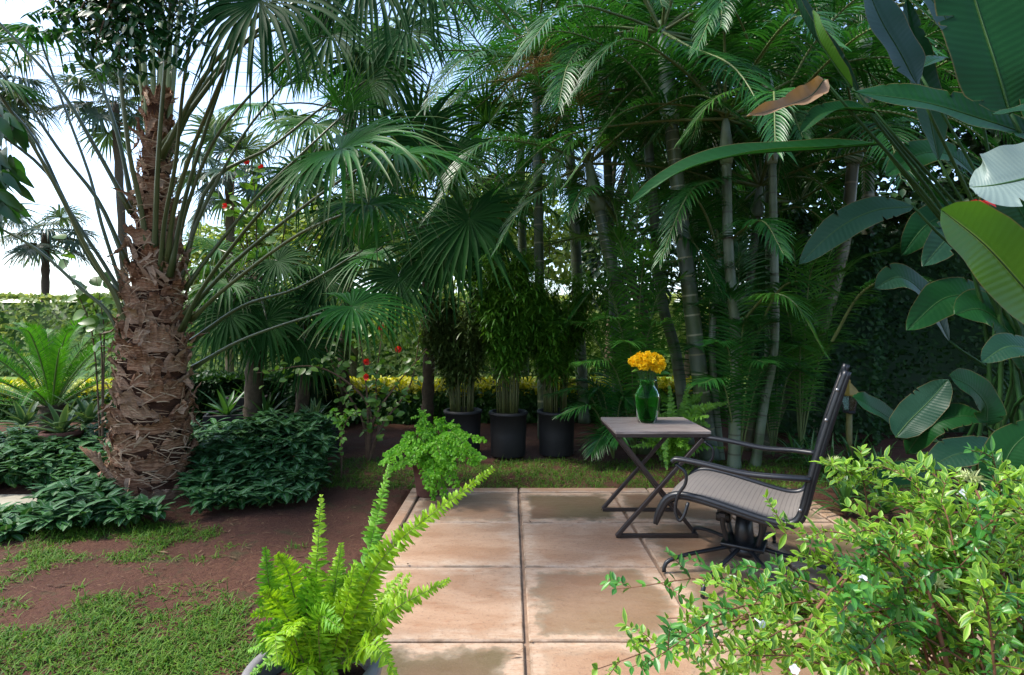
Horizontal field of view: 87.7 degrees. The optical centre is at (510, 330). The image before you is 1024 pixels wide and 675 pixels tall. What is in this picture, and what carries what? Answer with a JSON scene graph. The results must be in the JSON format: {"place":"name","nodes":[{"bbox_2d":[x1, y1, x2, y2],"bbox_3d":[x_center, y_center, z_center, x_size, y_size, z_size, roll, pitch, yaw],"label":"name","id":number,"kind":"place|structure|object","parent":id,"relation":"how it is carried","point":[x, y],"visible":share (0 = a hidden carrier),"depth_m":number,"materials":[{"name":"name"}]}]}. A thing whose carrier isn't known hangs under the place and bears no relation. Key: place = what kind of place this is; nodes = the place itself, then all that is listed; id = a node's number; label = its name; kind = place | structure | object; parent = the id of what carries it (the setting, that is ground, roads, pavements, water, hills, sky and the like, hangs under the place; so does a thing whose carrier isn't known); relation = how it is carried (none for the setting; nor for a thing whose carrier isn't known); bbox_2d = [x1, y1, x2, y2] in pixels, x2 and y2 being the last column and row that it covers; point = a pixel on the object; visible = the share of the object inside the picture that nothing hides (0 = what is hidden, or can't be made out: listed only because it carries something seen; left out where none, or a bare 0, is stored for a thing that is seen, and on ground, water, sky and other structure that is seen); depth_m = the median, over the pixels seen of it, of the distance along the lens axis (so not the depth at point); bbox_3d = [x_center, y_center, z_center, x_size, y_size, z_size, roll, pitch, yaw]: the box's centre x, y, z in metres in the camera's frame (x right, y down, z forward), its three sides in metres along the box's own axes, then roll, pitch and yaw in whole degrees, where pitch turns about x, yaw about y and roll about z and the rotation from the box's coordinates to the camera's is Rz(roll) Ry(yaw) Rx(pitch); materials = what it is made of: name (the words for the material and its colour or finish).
{"place":"outdoors","nodes":[
{"label":"outdoors","id":0,"kind":"place"},
{"bbox_2d":[0,104,35,234],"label":"tree branch","id":1,"kind":"object","parent":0,"point":[12,169],"visible":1,"depth_m":1.90,"materials":[{"name":"green plant"}]},
{"bbox_2d":[0,494,36,506],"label":"path","id":2,"kind":"structure","parent":0,"point":[6,498],"depth_m":3.76,"materials":[{"name":"concrete"}]},
{"bbox_2d":[0,64,493,72],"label":"power line","id":3,"kind":"object","parent":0,"point":[240,72],"visible":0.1,"depth_m":39.99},
{"bbox_2d":[0,377,745,407],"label":"lawn","id":4,"kind":"structure","parent":0,"point":[356,377],"depth_m":12.94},
{"bbox_2d":[0,0,981,302],"label":"sky","id":5,"kind":"structure","parent":0,"point":[26,281],"materials":[{"name":"white"}]},
{"bbox_2d":[0,410,1020,674],"bbox_3d":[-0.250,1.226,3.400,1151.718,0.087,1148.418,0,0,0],"label":"ground","id":6,"kind":"structure","parent":0,"point":[290,526],"depth_m":3.08,"materials":[{"name":"red soil"}]},
{"bbox_2d":[0,390,49,429],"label":"strap leaf plant","id":7,"kind":"object","parent":6,"relation":"on","point":[24,415],"visible":0.85,"depth_m":4.66,"materials":[{"name":"plant"}]},
{"bbox_2d":[0,46,68,155],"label":"distant fan palm","id":8,"kind":"object","parent":6,"relation":"on","point":[26,116],"visible":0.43,"depth_m":14.00,"materials":[{"name":"green plant"}]},
{"bbox_2d":[0,202,107,301],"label":"distant fan palm","id":9,"kind":"object","parent":6,"relation":"on","point":[46,246],"visible":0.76,"depth_m":15.39,"materials":[{"name":"green plant"}]},
{"bbox_2d":[0,376,115,420],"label":"golden hedge","id":10,"kind":"object","parent":6,"relation":"on","point":[87,392],"visible":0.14,"depth_m":7.06,"materials":[{"name":"yellow plant"}]},
{"bbox_2d":[0,316,116,431],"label":"sago cycad","id":11,"kind":"object","parent":6,"relation":"on","point":[49,364],"visible":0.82,"depth_m":4.90,"materials":[{"name":"green plant"}]},
{"bbox_2d":[19,393,97,443],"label":"strap leaf plant","id":12,"kind":"object","parent":6,"relation":"on","point":[62,430],"visible":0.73,"depth_m":4.58,"materials":[{"name":"plant"}]},
{"bbox_2d":[40,392,116,430],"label":"strap leaf plant","id":13,"kind":"object","parent":6,"relation":"on","point":[89,415],"visible":0.84,"depth_m":4.67,"materials":[{"name":"plant"}]},
{"bbox_2d":[52,234,122,441],"bbox_3d":[-3.535,0.207,4.490,0.597,2.046,0.275,0,0,0],"label":"round leaf shrub","id":14,"kind":"object","parent":6,"relation":"on","point":[100,323],"visible":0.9,"depth_m":4.48,"materials":[{"name":"plant"}]},
{"bbox_2d":[32,51,177,302],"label":"distant fan palm","id":15,"kind":"object","parent":6,"relation":"on","point":[98,114],"visible":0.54,"depth_m":14.25,"materials":[{"name":"green plant"}]},
{"bbox_2d":[0,405,341,541],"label":"ground cover","id":16,"kind":"object","parent":6,"relation":"on","point":[249,457],"visible":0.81,"depth_m":3.88,"materials":[{"name":"green plant"}]},
{"bbox_2d":[197,385,243,429],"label":"leaf plant","id":17,"kind":"object","parent":6,"relation":"on","point":[225,411],"visible":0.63,"depth_m":5.64,"materials":[{"name":"plant"}]},
{"bbox_2d":[171,106,292,372],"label":"distant fan palm","id":18,"kind":"object","parent":6,"relation":"on","point":[220,150],"visible":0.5,"depth_m":12.21,"materials":[{"name":"green plant"}]},
{"bbox_2d":[226,381,268,409],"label":"leaf plant","id":19,"kind":"object","parent":6,"relation":"on","point":[240,401],"visible":0.17,"depth_m":6.18,"materials":[{"name":"plant"}]},
{"bbox_2d":[182,234,324,418],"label":"fan palm","id":20,"kind":"object","parent":6,"relation":"on","point":[250,319],"visible":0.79,"depth_m":4.91,"materials":[{"name":"green plant"}]},
{"bbox_2d":[0,0,509,500],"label":"fan palm","id":21,"kind":"object","parent":6,"relation":"on","point":[150,416],"visible":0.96,"depth_m":3.75,"materials":[{"name":"green plant"}]},
{"bbox_2d":[20,0,210,83],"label":"tree branch","id":22,"kind":"object","parent":21,"relation":"attached to","point":[126,25],"visible":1,"depth_m":2.50,"materials":[{"name":"green plant"}]},
{"bbox_2d":[187,368,334,426],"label":"hedge","id":23,"kind":"object","parent":6,"relation":"on","point":[210,384],"visible":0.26,"depth_m":6.49,"materials":[{"name":"green plant"}]},
{"bbox_2d":[234,387,292,420],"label":"leaf plant","id":24,"kind":"object","parent":6,"relation":"on","point":[266,405],"visible":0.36,"depth_m":5.55,"materials":[{"name":"plant"}]},
{"bbox_2d":[212,141,323,363],"bbox_3d":[-3.087,-0.627,6.966,1.516,3.721,0.864,0,0,0],"label":"hibiscus shrub","id":25,"kind":"object","parent":6,"relation":"on","point":[234,212],"visible":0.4,"depth_m":6.96,"materials":[{"name":"green plant"}]},
{"bbox_2d":[179,185,384,289],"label":"leafy tree","id":26,"kind":"object","parent":6,"relation":"on","point":[251,232],"visible":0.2,"depth_m":17.08,"materials":[{"name":"green plant"}]},
{"bbox_2d":[210,246,380,412],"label":"fan palm","id":27,"kind":"object","parent":6,"relation":"on","point":[310,295],"visible":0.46,"depth_m":5.26,"materials":[{"name":"green plant"}]},
{"bbox_2d":[293,397,339,452],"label":"leaf plant","id":28,"kind":"object","parent":6,"relation":"on","point":[314,407],"visible":0.28,"depth_m":5.27,"materials":[{"name":"plant"}]},
{"bbox_2d":[199,6,472,423],"bbox_3d":[-1.766,-1.365,6.537,4.277,5.236,3.005,0,0,43],"label":"fan palm","id":29,"kind":"object","parent":6,"relation":"on","point":[294,118],"visible":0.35,"depth_m":5.82,"materials":[{"name":"green plant"}]},
{"bbox_2d":[253,320,430,460],"bbox_3d":[-1.517,0.551,4.902,1.548,1.367,0.601,0,0,-9],"label":"hibiscus shrub","id":30,"kind":"object","parent":6,"relation":"on","point":[366,413],"visible":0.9,"depth_m":4.89,"materials":[{"name":"green plant"}]},
{"bbox_2d":[327,408,360,477],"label":"golden sapling","id":31,"kind":"object","parent":6,"relation":"on","point":[339,422],"visible":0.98,"depth_m":4.35,"materials":[{"name":"green plant"}]},
{"bbox_2d":[0,291,747,376],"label":"creeper wall","id":32,"kind":"structure","parent":6,"relation":"on","point":[56,314],"depth_m":13.27,"materials":[{"name":"green plant"}]},
{"bbox_2d":[269,267,562,377],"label":"leafy tree","id":33,"kind":"object","parent":6,"relation":"on","point":[389,345],"visible":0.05,"depth_m":11.30,"materials":[{"name":"green plant"}]},
{"bbox_2d":[311,59,538,431],"bbox_3d":[-0.929,-0.567,6.042,2.564,3.638,2.962,0,0,0],"label":"fan palm","id":34,"kind":"object","parent":6,"relation":"on","point":[467,239],"visible":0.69,"depth_m":4.93,"materials":[{"name":"green plant"}]},
{"bbox_2d":[414,283,496,454],"bbox_3d":[-0.495,0.376,5.243,0.970,1.648,0.884,0,0,0],"label":"potted bamboo","id":35,"kind":"object","parent":6,"relation":"on","point":[456,352],"visible":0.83,"depth_m":5.13,"materials":[{"name":"plant"}]},
{"bbox_2d":[318,169,602,291],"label":"leafy tree","id":36,"kind":"object","parent":6,"relation":"on","point":[558,260],"visible":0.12,"depth_m":16.52,"materials":[{"name":"green plant"}]},
{"bbox_2d":[0,455,925,674],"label":"grass","id":37,"kind":"structure","parent":6,"relation":"on","point":[187,659],"depth_m":2.26,"materials":[{"name":"plant"}]},
{"bbox_2d":[0,460,936,674],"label":"leaf litter","id":38,"kind":"object","parent":6,"relation":"on","point":[259,565],"visible":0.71,"depth_m":2.80,"materials":[{"name":"plant"}]},
{"bbox_2d":[410,75,587,387],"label":"fan palm","id":39,"kind":"object","parent":6,"relation":"on","point":[517,182],"visible":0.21,"depth_m":6.61,"materials":[{"name":"green plant"}]},
{"bbox_2d":[293,0,719,376],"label":"feather palm","id":40,"kind":"object","parent":6,"relation":"on","point":[523,240],"visible":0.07,"depth_m":8.08,"materials":[{"name":"green plant"}]},
{"bbox_2d":[325,375,692,424],"bbox_3d":[-0.080,0.940,7.247,5.505,0.679,0.803,0,0,0],"label":"golden hedge","id":41,"kind":"object","parent":6,"relation":"on","point":[485,398],"visible":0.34,"depth_m":6.97,"materials":[{"name":"yellow plant"}]},
{"bbox_2d":[462,248,559,458],"bbox_3d":[-0.029,0.213,5.144,0.949,1.974,1.031,0,0,-31],"label":"potted bamboo","id":42,"kind":"object","parent":6,"relation":"on","point":[507,328],"visible":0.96,"depth_m":4.96,"materials":[{"name":"plant"}]},
{"bbox_2d":[402,0,699,438],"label":"feather palm","id":43,"kind":"object","parent":6,"relation":"on","point":[538,242],"visible":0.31,"depth_m":5.98,"materials":[{"name":"green plant"}]},
{"bbox_2d":[472,21,603,126],"bbox_3d":[0.260,-2.692,5.687,1.206,0.969,1.300,0,0,30],"label":"flower stalk","id":44,"kind":"object","parent":43,"relation":"hanging from","point":[537,64],"visible":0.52,"depth_m":5.56,"materials":[{"name":"plant"}]},
{"bbox_2d":[542,155,563,290],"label":"leafy tree","id":45,"kind":"object","parent":6,"relation":"on","point":[549,260],"visible":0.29,"depth_m":6.33,"materials":[{"name":"green plant"}]},
{"bbox_2d":[521,264,602,456],"bbox_3d":[0.410,0.293,5.224,1.020,1.814,0.922,0,0,-16],"label":"potted bamboo","id":46,"kind":"object","parent":6,"relation":"on","point":[555,358],"visible":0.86,"depth_m":5.06,"materials":[{"name":"plant"}]},
{"bbox_2d":[385,0,777,423],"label":"feather palm","id":47,"kind":"object","parent":6,"relation":"on","point":[576,263],"visible":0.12,"depth_m":6.94,"materials":[{"name":"green plant"}]},
{"bbox_2d":[419,57,766,454],"bbox_3d":[0.804,-0.632,5.494,3.413,3.782,3.379,0,0,0],"label":"feather palm","id":48,"kind":"object","parent":6,"relation":"on","point":[597,205],"visible":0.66,"depth_m":5.03,"materials":[{"name":"green plant"}]},
{"bbox_2d":[543,360,645,460],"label":"young palm","id":49,"kind":"object","parent":6,"relation":"on","point":[606,438],"visible":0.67,"depth_m":4.88,"materials":[{"name":"green plant"}]},
{"bbox_2d":[422,0,778,416],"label":"feather palm","id":50,"kind":"object","parent":6,"relation":"on","point":[607,170],"visible":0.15,"depth_m":6.25,"materials":[{"name":"green plant"}]},
{"bbox_2d":[525,173,693,454],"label":"young palm","id":51,"kind":"object","parent":6,"relation":"on","point":[634,346],"visible":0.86,"depth_m":4.92,"materials":[{"name":"green plant"}]},
{"bbox_2d":[509,152,752,415],"bbox_3d":[1.232,-0.388,5.817,2.680,3.290,2.813,0,0,0],"label":"feather palm","id":52,"kind":"object","parent":6,"relation":"on","point":[584,190],"visible":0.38,"depth_m":5.63,"materials":[{"name":"green plant"}]},
{"bbox_2d":[453,0,869,460],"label":"feather palm","id":53,"kind":"object","parent":6,"relation":"on","point":[693,324],"visible":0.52,"depth_m":4.93,"materials":[{"name":"green plant"}]},
{"bbox_2d":[533,57,644,135],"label":"flower stalk","id":54,"kind":"object","parent":53,"relation":"attached to","point":[615,90],"visible":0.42,"depth_m":5.42,"materials":[{"name":"plant"}]},
{"bbox_2d":[496,0,846,444],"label":"feather palm","id":55,"kind":"object","parent":6,"relation":"on","point":[680,386],"visible":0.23,"depth_m":5.63,"materials":[{"name":"green plant"}]},
{"bbox_2d":[534,0,812,380],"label":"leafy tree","id":56,"kind":"object","parent":6,"relation":"on","point":[611,1],"visible":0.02,"depth_m":11.95,"materials":[{"name":"green plant"}]},
{"bbox_2d":[629,383,727,469],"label":"sword fern","id":57,"kind":"object","parent":6,"relation":"on","point":[668,450],"visible":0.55,"depth_m":4.68,"materials":[{"name":"green plant"}]},
{"bbox_2d":[554,180,851,459],"bbox_3d":[1.871,-0.081,5.210,2.432,2.669,2.378,0,0,35],"label":"feather palm","id":58,"kind":"object","parent":6,"relation":"on","point":[705,223],"visible":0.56,"depth_m":4.84,"materials":[{"name":"green plant"}]},
{"bbox_2d":[569,43,840,378],"bbox_3d":[3.754,-2.298,10.685,5.333,7.214,3.028,0,0,0],"label":"leafy tree","id":59,"kind":"object","parent":6,"relation":"on","point":[595,274],"visible":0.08,"depth_m":10.21,"materials":[{"name":"green plant"}]},
{"bbox_2d":[546,1,874,418],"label":"feather palm","id":60,"kind":"object","parent":6,"relation":"on","point":[855,20],"visible":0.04,"depth_m":7.33,"materials":[{"name":"green plant"}]},
{"bbox_2d":[655,161,808,408],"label":"young palm","id":61,"kind":"object","parent":6,"relation":"on","point":[703,309],"visible":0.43,"depth_m":4.99,"materials":[{"name":"green plant"}]},
{"bbox_2d":[490,0,981,468],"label":"feather palm","id":62,"kind":"object","parent":6,"relation":"on","point":[734,453],"visible":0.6,"depth_m":4.52,"materials":[{"name":"green plant"}]},
{"bbox_2d":[687,233,811,456],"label":"young palm","id":63,"kind":"object","parent":6,"relation":"on","point":[744,363],"visible":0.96,"depth_m":4.60,"materials":[{"name":"green plant"}]},
{"bbox_2d":[595,0,954,401],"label":"feather palm","id":64,"kind":"object","parent":6,"relation":"on","point":[766,195],"visible":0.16,"depth_m":5.61,"materials":[{"name":"green plant"}]},
{"bbox_2d":[727,302,822,455],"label":"young palm","id":65,"kind":"object","parent":6,"relation":"on","point":[775,404],"visible":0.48,"depth_m":5.01,"materials":[{"name":"green plant"}]},
{"bbox_2d":[589,70,969,451],"bbox_3d":[2.409,-0.510,5.479,3.167,3.531,3.670,0,0,0],"label":"feather palm","id":66,"kind":"object","parent":6,"relation":"on","point":[759,184],"visible":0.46,"depth_m":4.86,"materials":[{"name":"green plant"}]},
{"bbox_2d":[559,0,1000,466],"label":"feather palm","id":67,"kind":"object","parent":6,"relation":"on","point":[760,427],"visible":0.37,"depth_m":4.38,"materials":[{"name":"green plant"}]},
{"bbox_2d":[763,430,811,463],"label":"lily tuft","id":68,"kind":"object","parent":6,"relation":"on","point":[794,445],"visible":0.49,"depth_m":4.89,"materials":[{"name":"green plant"}]},
{"bbox_2d":[620,100,987,433],"bbox_3d":[3.412,-0.703,6.353,4.339,3.909,4.363,0,0,0],"label":"feather palm","id":69,"kind":"object","parent":6,"relation":"on","point":[741,189],"visible":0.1,"depth_m":6.21,"materials":[{"name":"green plant"}]},
{"bbox_2d":[592,435,1023,674],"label":"flowering bush","id":70,"kind":"object","parent":6,"relation":"on","point":[853,619],"visible":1,"depth_m":1.42,"materials":[{"name":"green plant"}]},
{"bbox_2d":[780,427,839,473],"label":"lily tuft","id":71,"kind":"object","parent":6,"relation":"on","point":[809,456],"visible":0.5,"depth_m":4.61,"materials":[{"name":"green plant"}]},
{"bbox_2d":[629,0,1023,540],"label":"heliconia","id":72,"kind":"object","parent":6,"relation":"on","point":[890,27],"visible":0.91,"depth_m":2.50,"materials":[{"name":"green plant"}]},
{"bbox_2d":[758,193,900,444],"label":"young palm","id":73,"kind":"object","parent":6,"relation":"on","point":[816,350],"visible":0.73,"depth_m":5.01,"materials":[{"name":"green plant"}]},
{"bbox_2d":[795,437,866,483],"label":"lily tuft","id":74,"kind":"object","parent":6,"relation":"on","point":[832,454],"visible":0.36,"depth_m":4.36,"materials":[{"name":"green plant"}]},
{"bbox_2d":[641,0,1022,234],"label":"feather palm","id":75,"kind":"object","parent":6,"relation":"on","point":[866,195],"visible":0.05,"depth_m":6.75,"materials":[{"name":"green plant"}]},
{"bbox_2d":[817,454,877,494],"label":"lily tuft","id":76,"kind":"object","parent":6,"relation":"on","point":[862,487],"visible":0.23,"depth_m":3.85,"materials":[{"name":"green plant"}]},
{"bbox_2d":[842,379,857,462],"bbox_3d":[2.948,0.823,4.650,0.188,0.794,0.163,0,0,0],"label":"garden lamp","id":77,"kind":"object","parent":6,"relation":"on","point":[849,404],"visible":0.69,"depth_m":4.63,"materials":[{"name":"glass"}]},
{"bbox_2d":[811,463,892,515],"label":"lily tuft","id":78,"kind":"object","parent":6,"relation":"on","point":[845,491],"visible":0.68,"depth_m":3.50,"materials":[{"name":"green plant"}]},
{"bbox_2d":[683,15,1022,454],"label":"feather palm","id":79,"kind":"object","parent":6,"relation":"on","point":[851,192],"visible":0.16,"depth_m":5.23,"materials":[{"name":"green plant"}]},
{"bbox_2d":[824,430,894,472],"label":"lily tuft","id":80,"kind":"object","parent":6,"relation":"on","point":[849,454],"visible":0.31,"depth_m":4.56,"materials":[{"name":"green plant"}]},
{"bbox_2d":[733,0,992,281],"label":"leafy tree","id":81,"kind":"object","parent":6,"relation":"on","point":[906,193],"visible":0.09,"depth_m":9.20,"materials":[{"name":"green plant"}]},
{"bbox_2d":[839,474,906,514],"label":"lily tuft","id":82,"kind":"object","parent":6,"relation":"on","point":[883,507],"visible":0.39,"depth_m":3.43,"materials":[{"name":"green plant"}]},
{"bbox_2d":[838,448,916,490],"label":"lily tuft","id":83,"kind":"object","parent":6,"relation":"on","point":[877,469],"visible":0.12,"depth_m":3.90,"materials":[{"name":"green plant"}]},
{"bbox_2d":[851,437,907,489],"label":"lily tuft","id":84,"kind":"object","parent":6,"relation":"on","point":[880,455],"visible":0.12,"depth_m":4.31,"materials":[{"name":"green plant"}]},
{"bbox_2d":[754,202,1023,447],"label":"dark hedge","id":85,"kind":"object","parent":6,"relation":"on","point":[894,365],"visible":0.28,"depth_m":5.94,"materials":[{"name":"green plant"}]},
{"bbox_2d":[852,333,1023,528],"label":"heliconia","id":86,"kind":"object","parent":6,"relation":"on","point":[923,417],"visible":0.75,"depth_m":2.61,"materials":[{"name":"green plant"}]},
{"bbox_2d":[852,0,1023,323],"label":"heliconia","id":87,"kind":"object","parent":6,"relation":"on","point":[984,40],"visible":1,"depth_m":1.99,"materials":[{"name":"green plant"}]},
{"bbox_2d":[874,4,1021,200],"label":"leafy tree","id":88,"kind":"object","parent":6,"relation":"on","point":[1001,141],"visible":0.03,"depth_m":8.16,"materials":[{"name":"green plant"}]},
{"bbox_2d":[875,0,1023,511],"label":"heliconia","id":89,"kind":"object","parent":6,"relation":"on","point":[939,301],"visible":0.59,"depth_m":2.90,"materials":[{"name":"green plant"}]},
{"bbox_2d":[371,488,1021,674],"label":"patio","id":90,"kind":"structure","parent":0,"point":[462,623],"depth_m":2.59,"materials":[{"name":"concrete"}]},
{"bbox_2d":[242,463,494,674],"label":"potted fern","id":91,"kind":"object","parent":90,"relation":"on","point":[339,624],"visible":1,"depth_m":1.35,"materials":[{"name":"green plant"}]},
{"bbox_2d":[378,408,486,500],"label":"potted fern","id":92,"kind":"object","parent":90,"relation":"on","point":[430,470],"visible":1,"depth_m":3.68,"materials":[{"name":"green plant"}]},
{"bbox_2d":[601,417,710,537],"bbox_3d":[0.876,0.890,3.315,0.552,0.620,0.498,0,0,0],"label":"side table","id":93,"kind":"object","parent":90,"relation":"on","point":[620,428],"visible":0.94,"depth_m":3.09,"materials":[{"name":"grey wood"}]},
{"bbox_2d":[633,378,660,422],"bbox_3d":[0.859,0.445,3.370,0.168,0.270,0.168,0,0,0],"label":"vase","id":94,"kind":"object","parent":93,"relation":"on","point":[647,397],"visible":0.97,"depth_m":3.31,"materials":[{"name":"green glass"}]},
{"bbox_2d":[631,356,642,378],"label":"yellow flower","id":95,"kind":"object","parent":94,"relation":"in","point":[636,361],"visible":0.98,"depth_m":3.33,"materials":[{"name":"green plant"}]},
{"bbox_2d":[638,360,649,379],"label":"yellow flower","id":96,"kind":"object","parent":94,"relation":"in","point":[643,366],"visible":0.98,"depth_m":3.31,"materials":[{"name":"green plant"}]},
{"bbox_2d":[641,352,652,379],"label":"yellow flower","id":97,"kind":"object","parent":94,"relation":"in","point":[646,356],"visible":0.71,"depth_m":3.35,"materials":[{"name":"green plant"}]},
{"bbox_2d":[646,357,657,379],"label":"yellow flower","id":98,"kind":"object","parent":94,"relation":"in","point":[650,362],"visible":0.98,"depth_m":3.29,"materials":[{"name":"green plant"}]},
{"bbox_2d":[650,352,659,379],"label":"yellow flower","id":99,"kind":"object","parent":94,"relation":"in","point":[656,355],"visible":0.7,"depth_m":3.37,"materials":[{"name":"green plant"}]},
{"bbox_2d":[650,362,661,379],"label":"yellow flower","id":100,"kind":"object","parent":94,"relation":"in","point":[657,368],"visible":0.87,"depth_m":3.31,"materials":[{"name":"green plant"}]},
{"bbox_2d":[653,359,666,379],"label":"yellow flower","id":101,"kind":"object","parent":94,"relation":"in","point":[662,363],"visible":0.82,"depth_m":3.33,"materials":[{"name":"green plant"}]},
{"bbox_2d":[632,369,670,379],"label":"flower leaf","id":102,"kind":"object","parent":101,"relation":"on","point":[663,372],"visible":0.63,"depth_m":3.34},
{"bbox_2d":[653,363,850,597],"bbox_3d":[1.206,0.680,2.672,0.837,1.027,0.871,0,0,32],"label":"swivel chair","id":103,"kind":"object","parent":90,"relation":"on","point":[727,492],"visible":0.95,"depth_m":2.60,"materials":[{"name":"metal"}]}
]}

